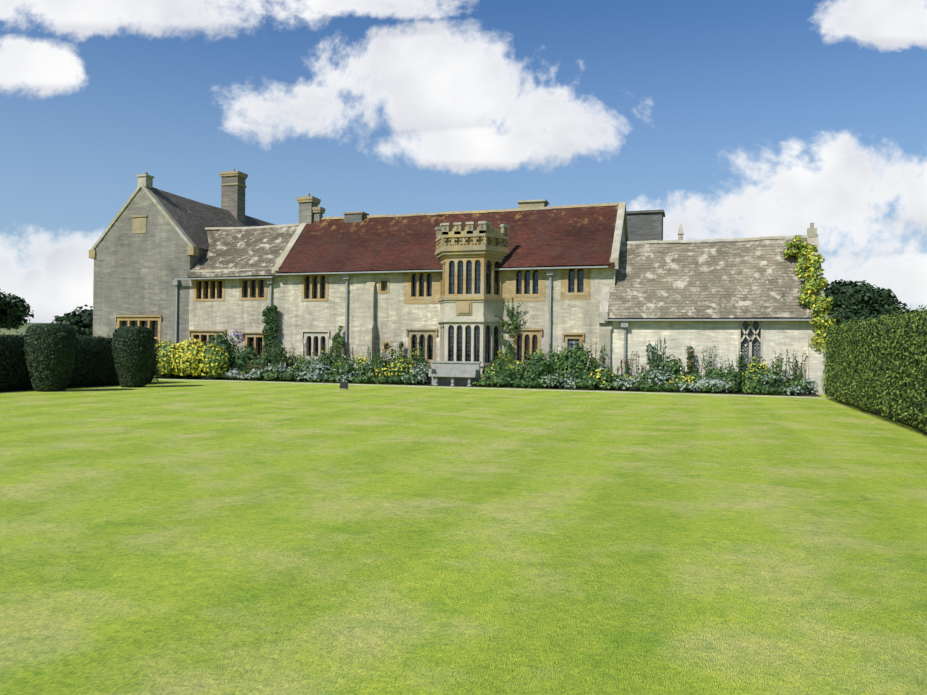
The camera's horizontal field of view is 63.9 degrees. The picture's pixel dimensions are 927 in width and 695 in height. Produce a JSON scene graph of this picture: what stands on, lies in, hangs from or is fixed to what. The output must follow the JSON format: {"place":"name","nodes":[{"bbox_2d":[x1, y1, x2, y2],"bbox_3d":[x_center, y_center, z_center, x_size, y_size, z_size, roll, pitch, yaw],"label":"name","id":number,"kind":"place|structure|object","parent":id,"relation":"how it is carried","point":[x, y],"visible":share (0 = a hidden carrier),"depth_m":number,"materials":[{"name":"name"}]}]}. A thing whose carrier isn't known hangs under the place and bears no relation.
{"place":"outdoors","nodes":[
{"label":"outdoors","id":0,"kind":"place"},
{"bbox_2d":[0,323,828,355],"bbox_3d":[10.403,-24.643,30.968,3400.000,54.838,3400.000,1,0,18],"label":"distant hills terrain","id":1,"kind":"structure","parent":0,"point":[21,329],"depth_m":1299.94,"materials":[{"name":"green plant"}]},
{"bbox_2d":[0,358,926,694],"bbox_3d":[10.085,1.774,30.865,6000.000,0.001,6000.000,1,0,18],"label":"lawn","id":2,"kind":"structure","parent":0,"point":[168,536],"depth_m":5.91,"materials":[{"name":"green plant"}]},
{"bbox_2d":[0,289,33,331],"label":"tree","id":3,"kind":"object","parent":2,"relation":"on","point":[14,312],"visible":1,"depth_m":85.08,"materials":[{"name":"green plant"}]},
{"bbox_2d":[24,323,76,391],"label":"yew column","id":4,"kind":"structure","parent":2,"relation":"on","point":[50,350],"depth_m":24.38,"materials":[{"name":"green plant"}]},
{"bbox_2d":[50,305,92,336],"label":"tree","id":5,"kind":"object","parent":2,"relation":"on","point":[81,321],"visible":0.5,"depth_m":183.71,"materials":[{"name":"green plant"}]},
{"bbox_2d":[112,326,154,387],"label":"yew column","id":6,"kind":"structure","parent":2,"relation":"on","point":[133,350],"depth_m":27.52,"materials":[{"name":"green plant"}]},
{"bbox_2d":[340,369,348,389],"bbox_3d":[-4.501,1.187,28.025,0.326,0.800,0.208,1,0,-10],"label":"potted plant","id":7,"kind":"object","parent":2,"relation":"on","point":[344,384],"visible":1,"depth_m":28.02,"materials":[{"name":"grey"}]},
{"bbox_2d":[428,361,481,385],"bbox_3d":[-0.401,1.122,31.906,2.240,1.060,0.690,1,0,18],"label":"stone bench","id":8,"kind":"object","parent":2,"relation":"on","point":[458,373],"visible":0.98,"depth_m":31.95,"materials":[{"name":"white stone"}]},
{"bbox_2d":[89,169,827,394],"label":"manor house","id":9,"kind":"structure","parent":2,"relation":"on","point":[619,281],"depth_m":34.84,"materials":[{"name":"stone"}]},
{"bbox_2d":[0,305,926,433],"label":"yew hedges","id":10,"kind":"object","parent":2,"relation":"on","point":[878,365],"visible":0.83,"depth_m":19.72,"materials":[{"name":"green plant"}]},
{"bbox_2d":[162,379,821,397],"bbox_3d":[-1.688,1.648,30.874,30.200,0.068,0.300,1,0,18],"label":"border edging","id":11,"kind":"object","parent":2,"relation":"on","point":[503,388],"visible":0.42,"depth_m":29.48,"materials":[{"name":"grey stone"}]},
{"bbox_2d":[154,234,835,395],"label":"flower bed plants","id":12,"kind":"object","parent":2,"relation":"on","point":[220,359],"visible":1,"depth_m":31.40,"materials":[{"name":"green plant"}]},
{"bbox_2d":[824,279,909,332],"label":"tree","id":13,"kind":"object","parent":2,"relation":"on","point":[853,300],"visible":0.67,"depth_m":57.69,"materials":[{"name":"green plant"}]},
{"bbox_2d":[864,310,891,319],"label":"tree","id":14,"kind":"object","parent":2,"relation":"on","point":[873,317],"depth_m":41.09,"materials":[{"name":"green plant"}]},
{"bbox_2d":[0,0,926,337],"label":"sky","id":15,"kind":"structure","parent":0,"point":[731,119],"materials":[{"name":"blue"}]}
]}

